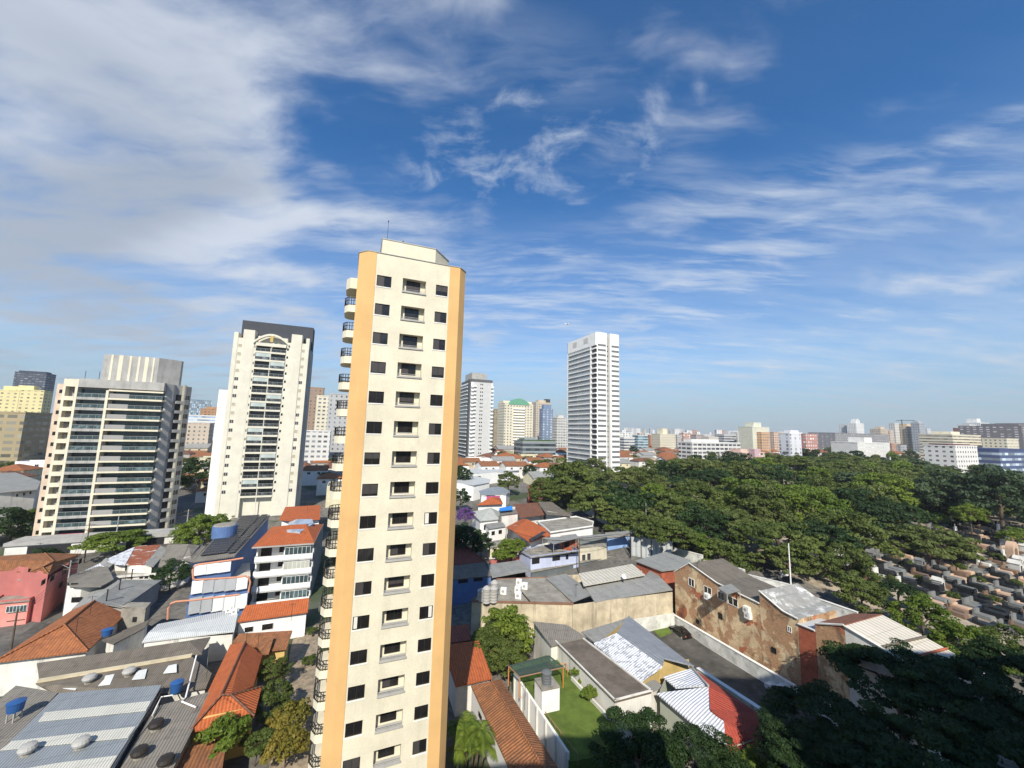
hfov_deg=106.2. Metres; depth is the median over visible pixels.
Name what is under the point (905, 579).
tomb
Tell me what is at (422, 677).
window
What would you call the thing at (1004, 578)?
tomb
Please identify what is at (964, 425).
apartment building
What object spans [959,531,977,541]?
tomb
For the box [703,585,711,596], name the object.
window
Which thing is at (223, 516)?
tree
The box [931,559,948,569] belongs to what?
tomb
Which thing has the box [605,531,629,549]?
house
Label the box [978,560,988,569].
tomb
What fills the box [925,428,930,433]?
apartment building
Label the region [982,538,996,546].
tomb
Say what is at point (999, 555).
tree
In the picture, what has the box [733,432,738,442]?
apartment building
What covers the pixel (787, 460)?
tree
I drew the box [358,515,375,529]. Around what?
window
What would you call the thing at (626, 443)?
apartment building
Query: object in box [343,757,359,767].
window
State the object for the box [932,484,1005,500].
tree
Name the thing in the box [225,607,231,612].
air conditioner
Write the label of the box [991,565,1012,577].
tomb
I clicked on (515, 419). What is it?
apartment building
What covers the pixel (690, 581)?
window
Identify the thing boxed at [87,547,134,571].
house
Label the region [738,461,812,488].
tree
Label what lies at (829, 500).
tree
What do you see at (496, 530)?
house
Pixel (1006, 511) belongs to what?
tree
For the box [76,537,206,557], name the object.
street
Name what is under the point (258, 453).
apartment tower
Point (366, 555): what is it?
window
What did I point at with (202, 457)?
house
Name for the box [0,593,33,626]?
building
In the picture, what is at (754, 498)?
tree
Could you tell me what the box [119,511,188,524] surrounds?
overhead wire
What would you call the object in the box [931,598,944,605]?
tomb
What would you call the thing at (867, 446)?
apartment building
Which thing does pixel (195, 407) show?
office tower
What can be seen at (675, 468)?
tree
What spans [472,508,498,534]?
house
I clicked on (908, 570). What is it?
tomb
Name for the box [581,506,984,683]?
cemetery wall
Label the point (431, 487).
window
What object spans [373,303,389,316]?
window
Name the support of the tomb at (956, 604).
on the cemetery ground at (824, 584)
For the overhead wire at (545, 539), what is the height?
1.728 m
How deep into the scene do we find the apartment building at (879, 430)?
691.58 m
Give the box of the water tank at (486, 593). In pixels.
[483,585,490,603]
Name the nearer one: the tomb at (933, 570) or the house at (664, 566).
the house at (664, 566)
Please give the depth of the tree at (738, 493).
144.61 m
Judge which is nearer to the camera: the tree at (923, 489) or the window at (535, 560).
the window at (535, 560)
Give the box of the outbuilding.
[176,739,224,767]
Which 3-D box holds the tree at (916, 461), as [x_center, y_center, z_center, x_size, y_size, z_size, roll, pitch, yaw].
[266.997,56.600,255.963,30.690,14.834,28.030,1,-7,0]
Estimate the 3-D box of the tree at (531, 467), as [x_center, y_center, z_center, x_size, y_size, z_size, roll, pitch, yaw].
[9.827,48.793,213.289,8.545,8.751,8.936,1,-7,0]
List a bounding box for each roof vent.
[16,740,38,757]
[71,734,91,750]
[81,672,97,684]
[122,666,136,677]
[130,743,148,760]
[147,717,164,732]
[156,752,174,767]
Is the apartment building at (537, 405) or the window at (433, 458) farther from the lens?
the apartment building at (537, 405)
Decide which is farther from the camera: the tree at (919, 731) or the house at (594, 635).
the house at (594, 635)
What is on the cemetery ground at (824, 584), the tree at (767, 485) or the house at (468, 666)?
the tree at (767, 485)
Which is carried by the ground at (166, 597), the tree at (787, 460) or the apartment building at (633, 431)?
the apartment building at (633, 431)
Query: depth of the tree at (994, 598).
86.94 m
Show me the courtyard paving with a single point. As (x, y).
(300, 677)
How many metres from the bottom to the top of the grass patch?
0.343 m
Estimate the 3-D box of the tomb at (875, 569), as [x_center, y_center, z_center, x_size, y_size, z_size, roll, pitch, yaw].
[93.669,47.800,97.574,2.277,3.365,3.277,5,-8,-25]
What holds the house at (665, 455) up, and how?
on the ground at (166, 597)
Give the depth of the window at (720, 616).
69.23 m
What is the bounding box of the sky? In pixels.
[0,0,1023,435]
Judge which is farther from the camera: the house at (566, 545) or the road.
the house at (566, 545)
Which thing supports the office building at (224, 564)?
on the ground at (166, 597)
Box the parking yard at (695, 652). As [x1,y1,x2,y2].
[649,624,815,734]
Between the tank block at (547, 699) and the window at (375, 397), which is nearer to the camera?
the window at (375, 397)
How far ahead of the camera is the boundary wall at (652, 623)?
74.48 m
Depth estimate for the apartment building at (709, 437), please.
452.78 m
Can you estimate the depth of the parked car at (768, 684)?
57.91 m
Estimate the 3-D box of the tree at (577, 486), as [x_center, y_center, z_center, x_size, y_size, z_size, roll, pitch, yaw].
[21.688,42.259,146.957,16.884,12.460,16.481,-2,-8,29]
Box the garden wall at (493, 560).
[489,554,519,563]
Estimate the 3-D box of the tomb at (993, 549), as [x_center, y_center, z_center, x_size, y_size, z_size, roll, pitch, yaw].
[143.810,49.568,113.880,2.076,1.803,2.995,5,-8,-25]
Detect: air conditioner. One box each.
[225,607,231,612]
[231,608,237,614]
[500,587,506,594]
[515,585,520,591]
[515,591,521,598]
[516,578,521,585]
[522,582,527,589]
[704,592,710,600]
[743,605,750,613]
[744,611,751,619]
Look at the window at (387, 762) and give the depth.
34.05 m
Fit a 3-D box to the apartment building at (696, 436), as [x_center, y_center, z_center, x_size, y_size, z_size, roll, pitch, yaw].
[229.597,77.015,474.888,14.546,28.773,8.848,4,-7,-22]
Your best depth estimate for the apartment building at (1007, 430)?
514.33 m
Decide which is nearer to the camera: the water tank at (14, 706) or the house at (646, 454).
the water tank at (14, 706)
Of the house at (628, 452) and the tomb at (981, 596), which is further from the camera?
the house at (628, 452)
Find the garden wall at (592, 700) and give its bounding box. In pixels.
[571,676,612,720]
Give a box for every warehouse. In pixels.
[0,472,40,534]
[0,685,161,767]
[0,686,57,749]
[36,637,211,705]
[72,580,161,610]
[120,692,208,767]
[142,608,239,661]
[457,475,489,500]
[471,577,573,641]
[546,564,672,634]
[555,638,652,745]
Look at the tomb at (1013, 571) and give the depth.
101.72 m
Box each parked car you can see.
[669,625,691,639]
[764,681,784,688]
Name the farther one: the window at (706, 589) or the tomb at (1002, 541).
the tomb at (1002, 541)
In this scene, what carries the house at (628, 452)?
on the ground at (166, 597)
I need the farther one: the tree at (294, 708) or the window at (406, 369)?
the tree at (294, 708)
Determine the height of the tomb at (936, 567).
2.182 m
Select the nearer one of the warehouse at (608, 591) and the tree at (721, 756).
the tree at (721, 756)
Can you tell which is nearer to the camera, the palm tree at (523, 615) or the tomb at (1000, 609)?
the palm tree at (523, 615)
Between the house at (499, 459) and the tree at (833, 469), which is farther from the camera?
the house at (499, 459)
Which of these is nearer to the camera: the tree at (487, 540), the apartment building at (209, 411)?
the tree at (487, 540)
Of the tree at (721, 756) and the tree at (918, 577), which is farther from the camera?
the tree at (918, 577)
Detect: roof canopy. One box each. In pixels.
[542,536,578,554]
[578,531,634,540]
[717,584,740,603]
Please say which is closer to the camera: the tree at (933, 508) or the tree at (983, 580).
the tree at (983, 580)
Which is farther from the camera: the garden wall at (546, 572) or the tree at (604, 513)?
the tree at (604, 513)
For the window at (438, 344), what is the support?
in the apartment tower at (380, 696)
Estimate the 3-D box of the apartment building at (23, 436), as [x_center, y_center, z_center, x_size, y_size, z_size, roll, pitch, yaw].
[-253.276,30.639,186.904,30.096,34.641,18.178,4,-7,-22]
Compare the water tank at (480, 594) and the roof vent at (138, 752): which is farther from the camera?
the water tank at (480, 594)
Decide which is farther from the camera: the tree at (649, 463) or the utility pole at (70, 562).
the tree at (649, 463)
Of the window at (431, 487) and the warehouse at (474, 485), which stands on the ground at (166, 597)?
the warehouse at (474, 485)
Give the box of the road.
[0,604,62,656]
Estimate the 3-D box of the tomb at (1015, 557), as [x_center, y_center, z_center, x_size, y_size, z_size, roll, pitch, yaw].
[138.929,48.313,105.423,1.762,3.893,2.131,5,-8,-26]
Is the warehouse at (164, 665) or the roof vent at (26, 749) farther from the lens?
the warehouse at (164, 665)
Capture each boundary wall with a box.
[633,613,674,630]
[674,614,838,725]
[696,667,764,747]
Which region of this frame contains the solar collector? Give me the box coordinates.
[529,531,545,541]
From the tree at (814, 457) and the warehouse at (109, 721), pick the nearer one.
the warehouse at (109, 721)
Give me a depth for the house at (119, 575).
81.90 m
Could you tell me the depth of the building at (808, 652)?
56.18 m
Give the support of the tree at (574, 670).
on the ground at (166, 597)
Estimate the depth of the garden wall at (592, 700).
49.66 m
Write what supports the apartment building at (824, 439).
on the ground at (166, 597)
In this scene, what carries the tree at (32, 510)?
on the ground at (166, 597)
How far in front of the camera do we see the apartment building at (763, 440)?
432.71 m
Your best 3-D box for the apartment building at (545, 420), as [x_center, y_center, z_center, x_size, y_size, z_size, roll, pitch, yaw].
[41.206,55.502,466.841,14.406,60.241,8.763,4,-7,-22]
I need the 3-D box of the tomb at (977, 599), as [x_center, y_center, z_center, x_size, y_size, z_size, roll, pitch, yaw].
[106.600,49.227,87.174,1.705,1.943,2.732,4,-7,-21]
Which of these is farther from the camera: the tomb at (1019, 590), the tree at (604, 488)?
the tree at (604, 488)
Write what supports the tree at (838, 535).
on the cemetery ground at (824, 584)
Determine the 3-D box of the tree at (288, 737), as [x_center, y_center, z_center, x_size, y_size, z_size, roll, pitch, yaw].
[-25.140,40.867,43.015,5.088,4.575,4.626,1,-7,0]
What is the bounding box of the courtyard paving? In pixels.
[269,624,319,767]
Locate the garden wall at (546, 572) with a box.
[530,556,611,576]
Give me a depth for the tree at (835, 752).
34.99 m
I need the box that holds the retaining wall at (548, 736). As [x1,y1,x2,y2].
[513,673,568,767]
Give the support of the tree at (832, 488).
on the cemetery ground at (824, 584)
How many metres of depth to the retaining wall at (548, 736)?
46.56 m
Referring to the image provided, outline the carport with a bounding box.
[488,560,530,579]
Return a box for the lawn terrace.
[511,655,615,767]
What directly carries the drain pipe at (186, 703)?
on the warehouse at (174, 733)
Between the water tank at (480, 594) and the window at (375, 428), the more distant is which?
the water tank at (480, 594)
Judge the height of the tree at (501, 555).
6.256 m
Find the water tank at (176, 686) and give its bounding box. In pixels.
[170,678,184,693]
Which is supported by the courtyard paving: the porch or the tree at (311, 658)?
the tree at (311, 658)
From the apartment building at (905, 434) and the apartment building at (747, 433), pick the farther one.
the apartment building at (905, 434)
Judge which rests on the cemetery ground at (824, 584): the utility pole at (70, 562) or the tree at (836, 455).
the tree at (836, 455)
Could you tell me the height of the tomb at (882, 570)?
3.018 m
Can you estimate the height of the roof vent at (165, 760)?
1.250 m
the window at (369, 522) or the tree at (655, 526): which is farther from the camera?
the tree at (655, 526)
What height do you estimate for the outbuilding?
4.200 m
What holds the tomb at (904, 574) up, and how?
on the cemetery ground at (824, 584)
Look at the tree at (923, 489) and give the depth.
143.67 m
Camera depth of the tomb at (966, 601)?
85.22 m
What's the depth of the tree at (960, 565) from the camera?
101.65 m
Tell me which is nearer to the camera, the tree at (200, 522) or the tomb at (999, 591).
the tomb at (999, 591)
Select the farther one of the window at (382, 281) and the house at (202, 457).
the house at (202, 457)
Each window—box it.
[5,605,26,612]
[71,597,81,602]
[244,626,253,632]
[261,622,273,630]
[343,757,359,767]
[344,720,362,739]
[346,684,364,702]
[349,649,367,666]
[351,615,369,631]
[354,581,371,596]
[356,548,373,562]
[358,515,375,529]
[361,484,377,497]
[363,452,379,465]
[365,421,381,434]
[367,391,383,403]
[369,361,385,374]
[371,332,387,345]
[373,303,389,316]
[373,746,400,767]
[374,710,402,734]
[376,275,391,288]
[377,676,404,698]
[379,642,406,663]
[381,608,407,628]
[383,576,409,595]
[385,544,411,562]
[387,512,413,529]
[389,481,414,497]
[391,451,416,466]
[393,422,417,436]
[395,392,419,407]
[397,364,421,378]
[398,336,422,350]
[400,308,424,322]
[402,281,425,295]
[411,738,426,756]
[413,704,428,721]
[415,670,429,687]
[417,638,431,653]
[418,605,432,620]
[420,574,434,588]
[421,542,435,556]
[423,512,437,525]
[425,482,438,494]
[426,452,440,464]
[428,423,441,435]
[429,395,442,406]
[431,366,444,378]
[432,339,444,350]
[433,312,446,323]
[435,285,447,297]
[458,579,467,583]
[474,577,482,581]
[532,558,539,563]
[552,556,559,560]
[688,577,694,587]
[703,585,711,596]
[718,591,724,600]
[718,612,722,619]
[728,596,737,607]
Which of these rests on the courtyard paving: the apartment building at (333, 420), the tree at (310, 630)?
the tree at (310, 630)
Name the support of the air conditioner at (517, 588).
on the warehouse at (549, 602)
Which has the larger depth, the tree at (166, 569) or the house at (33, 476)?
the house at (33, 476)
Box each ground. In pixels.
[0,419,1023,767]
[628,479,1023,677]
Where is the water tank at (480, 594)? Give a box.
[477,588,482,601]
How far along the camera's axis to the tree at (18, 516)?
102.81 m
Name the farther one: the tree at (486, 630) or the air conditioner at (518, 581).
the air conditioner at (518, 581)
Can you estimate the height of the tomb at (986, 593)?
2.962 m
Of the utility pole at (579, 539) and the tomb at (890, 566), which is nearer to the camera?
the utility pole at (579, 539)
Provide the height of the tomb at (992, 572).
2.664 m
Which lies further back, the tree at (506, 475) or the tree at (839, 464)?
the tree at (839, 464)
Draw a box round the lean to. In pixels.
[102,620,149,652]
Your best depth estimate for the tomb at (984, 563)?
104.48 m
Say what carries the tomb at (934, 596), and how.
on the cemetery ground at (824, 584)
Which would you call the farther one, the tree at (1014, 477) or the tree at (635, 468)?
the tree at (635, 468)
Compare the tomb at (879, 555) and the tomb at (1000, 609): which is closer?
the tomb at (1000, 609)
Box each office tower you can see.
[12,370,55,409]
[189,399,211,414]
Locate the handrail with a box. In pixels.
[545,711,577,753]
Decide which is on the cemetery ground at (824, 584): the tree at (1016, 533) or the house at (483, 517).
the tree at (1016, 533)
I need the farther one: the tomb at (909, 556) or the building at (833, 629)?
the tomb at (909, 556)
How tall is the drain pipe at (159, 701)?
0.734 m
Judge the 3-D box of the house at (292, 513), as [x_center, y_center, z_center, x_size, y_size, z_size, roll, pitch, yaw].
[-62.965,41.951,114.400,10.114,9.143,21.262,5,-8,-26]
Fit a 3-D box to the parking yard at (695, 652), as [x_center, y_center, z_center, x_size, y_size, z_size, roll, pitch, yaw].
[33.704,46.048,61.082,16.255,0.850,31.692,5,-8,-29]
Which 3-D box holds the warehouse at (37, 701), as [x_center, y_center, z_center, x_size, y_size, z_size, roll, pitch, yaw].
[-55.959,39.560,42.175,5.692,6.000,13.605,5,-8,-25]
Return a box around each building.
[0,386,19,411]
[0,411,52,467]
[0,593,33,626]
[15,385,53,412]
[166,514,269,619]
[185,423,214,444]
[188,415,215,439]
[200,407,216,414]
[250,519,323,604]
[304,430,331,463]
[307,387,324,429]
[314,395,328,429]
[326,393,348,451]
[468,466,519,483]
[492,409,497,447]
[497,399,532,446]
[514,437,555,454]
[527,483,541,502]
[532,399,550,439]
[539,405,552,439]
[552,415,566,447]
[620,437,634,452]
[621,432,629,436]
[631,428,635,436]
[632,435,647,448]
[648,435,651,445]
[651,428,675,449]
[672,429,678,433]
[674,558,775,664]
[675,435,680,447]
[678,439,740,458]
[679,433,690,440]
[690,434,704,438]
[702,436,717,439]
[715,434,735,442]
[724,448,764,458]
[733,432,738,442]
[738,422,770,452]
[749,449,760,458]
[756,432,769,451]
[758,583,836,685]
[769,432,783,450]
[778,430,801,467]
[787,618,824,685]
[801,434,818,456]
[808,432,888,451]
[814,613,881,700]
[830,437,890,459]
[839,425,846,432]
[843,615,956,765]
[846,419,863,433]
[870,427,888,433]
[888,430,894,442]
[889,423,900,444]
[890,443,897,450]
[896,445,906,451]
[899,424,912,450]
[911,421,925,451]
[919,431,981,459]
[922,443,978,478]
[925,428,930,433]
[956,424,975,427]
[958,423,1023,448]
[963,419,988,425]
[977,448,1023,472]
[982,438,1018,448]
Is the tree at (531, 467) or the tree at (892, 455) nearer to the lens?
the tree at (531, 467)
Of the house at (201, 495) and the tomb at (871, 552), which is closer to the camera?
the tomb at (871, 552)
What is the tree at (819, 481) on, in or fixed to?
on the cemetery ground at (824, 584)
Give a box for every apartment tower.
[3,354,191,555]
[205,320,314,519]
[308,220,465,767]
[458,372,493,457]
[567,332,619,477]
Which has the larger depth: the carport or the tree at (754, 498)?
the tree at (754, 498)
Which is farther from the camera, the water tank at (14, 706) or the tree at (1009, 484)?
the tree at (1009, 484)
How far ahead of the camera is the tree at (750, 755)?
39.51 m
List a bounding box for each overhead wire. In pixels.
[15,563,72,611]
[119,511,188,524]
[508,530,570,540]
[581,533,627,541]
[646,505,787,544]
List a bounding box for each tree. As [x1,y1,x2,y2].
[0,461,14,466]
[0,507,34,541]
[26,507,36,521]
[32,547,65,553]
[67,529,152,556]
[148,558,191,590]
[167,513,225,544]
[180,457,210,489]
[180,479,196,489]
[182,458,191,465]
[193,711,252,758]
[208,513,234,527]
[237,727,275,766]
[254,677,293,727]
[257,655,293,690]
[259,722,311,767]
[265,697,312,730]
[301,653,315,664]
[305,627,318,635]
[446,710,495,767]
[446,736,497,767]
[454,522,487,552]
[455,507,475,521]
[456,488,471,509]
[457,465,473,480]
[469,532,495,556]
[469,622,513,669]
[477,604,535,669]
[488,634,527,678]
[492,546,515,561]
[497,471,519,489]
[497,538,526,560]
[502,614,531,646]
[522,464,536,472]
[527,474,574,499]
[528,477,563,501]
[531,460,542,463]
[536,457,598,503]
[551,480,589,509]
[567,491,625,525]
[568,667,580,682]
[572,466,618,489]
[580,684,597,700]
[584,486,657,524]
[585,457,612,480]
[588,705,690,767]
[591,480,631,499]
[596,506,642,530]
[598,485,629,493]
[601,507,675,538]
[607,466,655,484]
[609,469,654,483]
[628,446,638,453]
[628,467,670,491]
[632,518,698,542]
[638,482,683,515]
[639,458,668,475]
[641,492,710,518]
[651,459,686,486]
[653,525,711,547]
[664,475,685,487]
[664,721,753,767]
[665,459,700,473]
[665,483,707,499]
[667,456,692,476]
[674,502,744,543]
[675,457,710,469]
[675,479,729,506]
[679,533,763,573]
[682,468,737,485]
[684,454,728,474]
[684,458,726,494]
[692,500,747,527]
[704,451,720,459]
[714,483,748,497]
[716,476,777,519]
[716,509,774,543]
[717,460,778,487]
[719,451,752,467]
[724,462,759,482]
[727,483,802,522]
[731,520,833,556]
[732,743,768,767]
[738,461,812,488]
[746,546,824,578]
[748,457,782,480]
[751,711,848,767]
[754,678,903,767]
[755,483,781,497]
[758,464,797,477]
[767,483,814,518]
[770,455,798,464]
[771,725,888,767]
[777,488,854,524]
[780,454,817,478]
[780,459,808,477]
[781,520,864,558]
[792,484,833,498]
[796,466,842,483]
[799,474,836,500]
[800,508,904,558]
[801,466,852,475]
[802,448,827,456]
[803,461,841,469]
[810,456,833,459]
[816,541,884,584]
[817,638,988,740]
[818,459,862,469]
[820,482,854,492]
[820,488,906,528]
[823,453,857,460]
[823,484,912,523]
[830,699,1003,767]
[831,472,867,482]
[832,571,898,613]
[837,450,870,459]
[837,457,885,467]
[843,462,883,471]
[849,471,916,504]
[854,500,938,522]
[855,466,912,480]
[860,461,886,470]
[863,456,888,460]
[868,454,910,462]
[868,523,986,559]
[874,477,927,507]
[875,653,1023,764]
[876,580,931,607]
[879,460,909,467]
[879,490,952,527]
[884,460,914,476]
[884,468,920,475]
[884,574,899,581]
[884,592,957,642]
[887,451,899,459]
[889,458,938,467]
[898,455,912,458]
[902,450,919,458]
[905,466,996,516]
[909,464,973,475]
[913,574,931,581]
[915,487,993,525]
[926,615,1015,674]
[929,701,1023,767]
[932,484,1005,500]
[934,463,1023,529]
[942,591,961,598]
[945,466,962,471]
[947,503,992,533]
[950,562,967,569]
[954,634,1023,694]
[963,465,988,474]
[963,470,1015,486]
[967,623,1023,675]
[969,575,986,582]
[977,492,1022,519]
[984,594,1002,601]
[988,553,1005,559]
[993,526,1023,542]
[1006,579,1023,584]
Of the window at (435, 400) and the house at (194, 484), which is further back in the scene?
the house at (194, 484)
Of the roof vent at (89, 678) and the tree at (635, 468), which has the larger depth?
the tree at (635, 468)
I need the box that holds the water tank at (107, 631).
[101,627,113,636]
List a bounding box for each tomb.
[865,548,876,558]
[869,548,883,558]
[871,555,885,564]
[871,565,891,579]
[877,563,896,575]
[883,554,901,564]
[883,563,899,574]
[886,561,906,573]
[890,533,900,539]
[893,565,910,572]
[897,572,916,585]
[898,552,913,558]
[902,571,918,582]
[903,558,922,571]
[906,549,923,558]
[909,581,929,593]
[911,549,925,554]
[911,563,929,578]
[914,557,925,564]
[921,566,940,577]
[921,575,944,593]
[924,553,940,563]
[924,560,942,575]
[927,591,950,602]
[930,553,943,559]
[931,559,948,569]
[931,576,944,585]
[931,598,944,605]
[933,564,952,572]
[935,573,952,590]
[939,561,956,569]
[940,594,960,602]
[941,576,961,584]
[943,571,963,582]
[945,600,968,613]
[946,603,968,619]
[949,559,967,563]
[949,561,970,577]
[950,573,966,582]
[951,588,970,597]
[951,602,971,612]
[952,579,972,595]
[953,522,967,530]
[957,567,974,574]
[957,580,977,591]
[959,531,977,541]
[961,597,981,611]
[963,521,975,527]
[963,556,976,563]
[964,530,980,539]
[964,564,982,574]
[967,577,988,592]
[968,527,981,532]
[968,596,982,605]
[971,565,988,573]
[971,616,994,626]
[972,577,993,591]
[972,588,993,602]
[972,594,992,604]
[972,607,996,621]
[976,552,991,566]
[976,572,996,583]
[977,525,991,529]
[977,543,989,548]
[978,534,989,538]
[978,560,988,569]
[981,603,1008,621]
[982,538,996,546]
[982,586,1003,602]
[984,600,1010,614]
[985,573,1001,580]
[987,555,1005,564]
[989,547,1005,554]
[989,567,1009,579]
[990,533,999,543]
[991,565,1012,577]
[991,590,1008,600]
[992,556,1006,563]
[993,580,1014,593]
[994,589,1013,597]
[996,521,999,530]
[996,618,1020,635]
[999,536,1011,544]
[999,581,1017,589]
[1000,562,1019,575]
[1002,576,1023,588]
[1002,601,1021,613]
[1005,541,1018,558]
[1006,558,1022,571]
[1007,596,1023,608]
[1008,612,1023,620]
[1008,616,1023,627]
[1009,522,1020,527]
[1009,613,1023,625]
[1012,555,1023,567]
[1014,592,1023,602]
[1015,589,1023,595]
[1018,542,1023,550]
[1018,576,1023,582]
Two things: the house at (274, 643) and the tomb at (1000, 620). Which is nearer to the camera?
the house at (274, 643)
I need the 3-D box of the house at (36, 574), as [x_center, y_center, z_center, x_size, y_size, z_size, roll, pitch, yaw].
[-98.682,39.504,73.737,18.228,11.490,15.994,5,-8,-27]
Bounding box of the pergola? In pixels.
[508,655,563,697]
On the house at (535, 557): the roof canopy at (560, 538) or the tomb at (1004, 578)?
the roof canopy at (560, 538)
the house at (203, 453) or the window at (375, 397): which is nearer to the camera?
the window at (375, 397)
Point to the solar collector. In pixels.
(536, 536)
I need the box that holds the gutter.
[519,663,567,675]
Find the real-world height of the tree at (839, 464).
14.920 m
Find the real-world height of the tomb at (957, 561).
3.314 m
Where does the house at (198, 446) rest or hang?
on the ground at (166, 597)
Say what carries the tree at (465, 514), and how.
on the ground at (166, 597)
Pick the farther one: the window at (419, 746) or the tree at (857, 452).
the tree at (857, 452)
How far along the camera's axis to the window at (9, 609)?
71.08 m
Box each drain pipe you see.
[110,688,163,767]
[152,694,172,715]
[181,655,196,707]
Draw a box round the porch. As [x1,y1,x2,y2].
[645,680,661,721]
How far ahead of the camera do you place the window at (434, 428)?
38.30 m
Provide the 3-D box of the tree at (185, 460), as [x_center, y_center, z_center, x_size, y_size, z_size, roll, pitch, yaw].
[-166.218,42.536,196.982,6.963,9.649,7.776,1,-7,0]
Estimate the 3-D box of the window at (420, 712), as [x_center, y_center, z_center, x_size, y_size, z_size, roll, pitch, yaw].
[-8.317,30.050,35.200,1.400,1.210,0.200,4,-7,-22]
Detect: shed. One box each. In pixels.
[119,602,150,634]
[533,621,585,660]
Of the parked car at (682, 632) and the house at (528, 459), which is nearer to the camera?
the parked car at (682, 632)
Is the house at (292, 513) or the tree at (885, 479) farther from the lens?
the tree at (885, 479)
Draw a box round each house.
[0,464,43,480]
[0,470,37,479]
[0,552,81,621]
[0,600,121,695]
[15,460,44,473]
[63,566,113,615]
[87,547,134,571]
[110,566,156,580]
[126,545,165,572]
[152,543,205,589]
[179,473,196,488]
[183,450,194,457]
[184,443,212,452]
[187,450,208,452]
[189,455,210,457]
[190,641,261,760]
[194,486,207,502]
[195,453,211,454]
[196,478,207,488]
[197,456,210,463]
[232,630,291,679]
[237,598,308,638]
[279,505,320,525]
[302,465,328,485]
[310,460,331,464]
[316,473,341,495]
[325,481,341,507]
[328,470,342,474]
[329,452,343,460]
[448,641,491,716]
[450,624,470,643]
[452,539,490,604]
[458,458,480,468]
[458,460,469,474]
[466,457,489,460]
[471,679,557,767]
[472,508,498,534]
[475,461,499,473]
[476,453,495,457]
[478,497,502,510]
[479,487,509,506]
[485,522,505,549]
[489,538,518,556]
[490,456,516,462]
[494,445,513,450]
[499,461,527,477]
[499,506,517,537]
[507,519,549,552]
[508,454,523,460]
[513,502,544,523]
[518,453,537,456]
[520,543,578,576]
[522,471,553,484]
[523,457,541,464]
[533,462,553,473]
[536,453,553,462]
[537,516,593,543]
[538,502,570,519]
[552,455,566,463]
[556,449,566,453]
[561,534,577,550]
[578,534,606,547]
[578,543,606,560]
[581,618,625,646]
[594,616,693,688]
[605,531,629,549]
[620,450,632,454]
[620,454,632,459]
[620,458,629,467]
[630,458,654,469]
[635,452,656,457]
[635,552,690,602]
[638,456,655,458]
[639,448,654,451]
[656,453,677,458]
[656,457,676,460]
[657,448,674,452]
[657,667,761,766]
[770,449,779,452]
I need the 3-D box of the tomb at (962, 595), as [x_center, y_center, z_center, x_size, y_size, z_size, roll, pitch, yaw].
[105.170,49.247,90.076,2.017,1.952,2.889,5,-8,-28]
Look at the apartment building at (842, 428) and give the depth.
891.06 m
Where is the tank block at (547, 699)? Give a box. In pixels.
[534,675,559,713]
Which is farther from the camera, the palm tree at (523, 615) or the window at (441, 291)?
the palm tree at (523, 615)
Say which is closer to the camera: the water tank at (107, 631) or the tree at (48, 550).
the water tank at (107, 631)
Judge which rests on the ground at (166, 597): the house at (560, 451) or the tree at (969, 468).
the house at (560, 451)
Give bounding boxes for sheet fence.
[631,537,672,557]
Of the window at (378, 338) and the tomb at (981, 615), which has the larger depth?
the tomb at (981, 615)
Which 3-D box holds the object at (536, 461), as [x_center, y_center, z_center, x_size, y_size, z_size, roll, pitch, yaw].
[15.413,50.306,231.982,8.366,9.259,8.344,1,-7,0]
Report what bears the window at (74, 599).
in the house at (81, 585)
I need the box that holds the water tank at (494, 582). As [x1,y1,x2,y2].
[490,580,497,596]
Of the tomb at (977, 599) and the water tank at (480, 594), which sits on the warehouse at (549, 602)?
the water tank at (480, 594)
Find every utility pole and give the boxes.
[6,609,25,650]
[57,560,76,610]
[83,523,94,562]
[578,538,582,572]
[788,543,791,584]
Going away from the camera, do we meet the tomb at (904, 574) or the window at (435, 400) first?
the window at (435, 400)
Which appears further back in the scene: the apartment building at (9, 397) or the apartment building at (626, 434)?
the apartment building at (626, 434)
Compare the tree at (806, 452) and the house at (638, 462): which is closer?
the house at (638, 462)
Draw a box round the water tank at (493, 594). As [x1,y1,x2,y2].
[490,585,497,602]
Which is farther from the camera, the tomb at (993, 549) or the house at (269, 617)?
the tomb at (993, 549)
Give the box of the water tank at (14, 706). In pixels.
[5,697,27,722]
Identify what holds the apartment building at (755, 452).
on the ground at (166, 597)
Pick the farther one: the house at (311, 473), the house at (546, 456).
the house at (546, 456)
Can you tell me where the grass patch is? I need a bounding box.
[653,627,671,637]
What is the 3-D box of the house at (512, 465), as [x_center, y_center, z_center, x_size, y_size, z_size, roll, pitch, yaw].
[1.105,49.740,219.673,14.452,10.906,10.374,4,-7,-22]
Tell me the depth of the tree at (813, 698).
39.01 m
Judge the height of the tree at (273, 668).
5.373 m
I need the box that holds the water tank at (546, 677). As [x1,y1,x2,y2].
[542,668,551,686]
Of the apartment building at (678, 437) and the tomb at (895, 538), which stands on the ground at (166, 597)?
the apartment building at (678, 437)
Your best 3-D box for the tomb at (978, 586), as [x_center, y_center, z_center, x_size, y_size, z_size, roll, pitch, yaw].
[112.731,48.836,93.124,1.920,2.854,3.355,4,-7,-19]
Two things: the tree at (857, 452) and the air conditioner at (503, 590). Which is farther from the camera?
the tree at (857, 452)
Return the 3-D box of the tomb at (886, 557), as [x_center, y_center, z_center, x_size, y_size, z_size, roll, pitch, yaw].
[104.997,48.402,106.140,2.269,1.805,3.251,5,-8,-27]
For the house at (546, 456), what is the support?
on the ground at (166, 597)

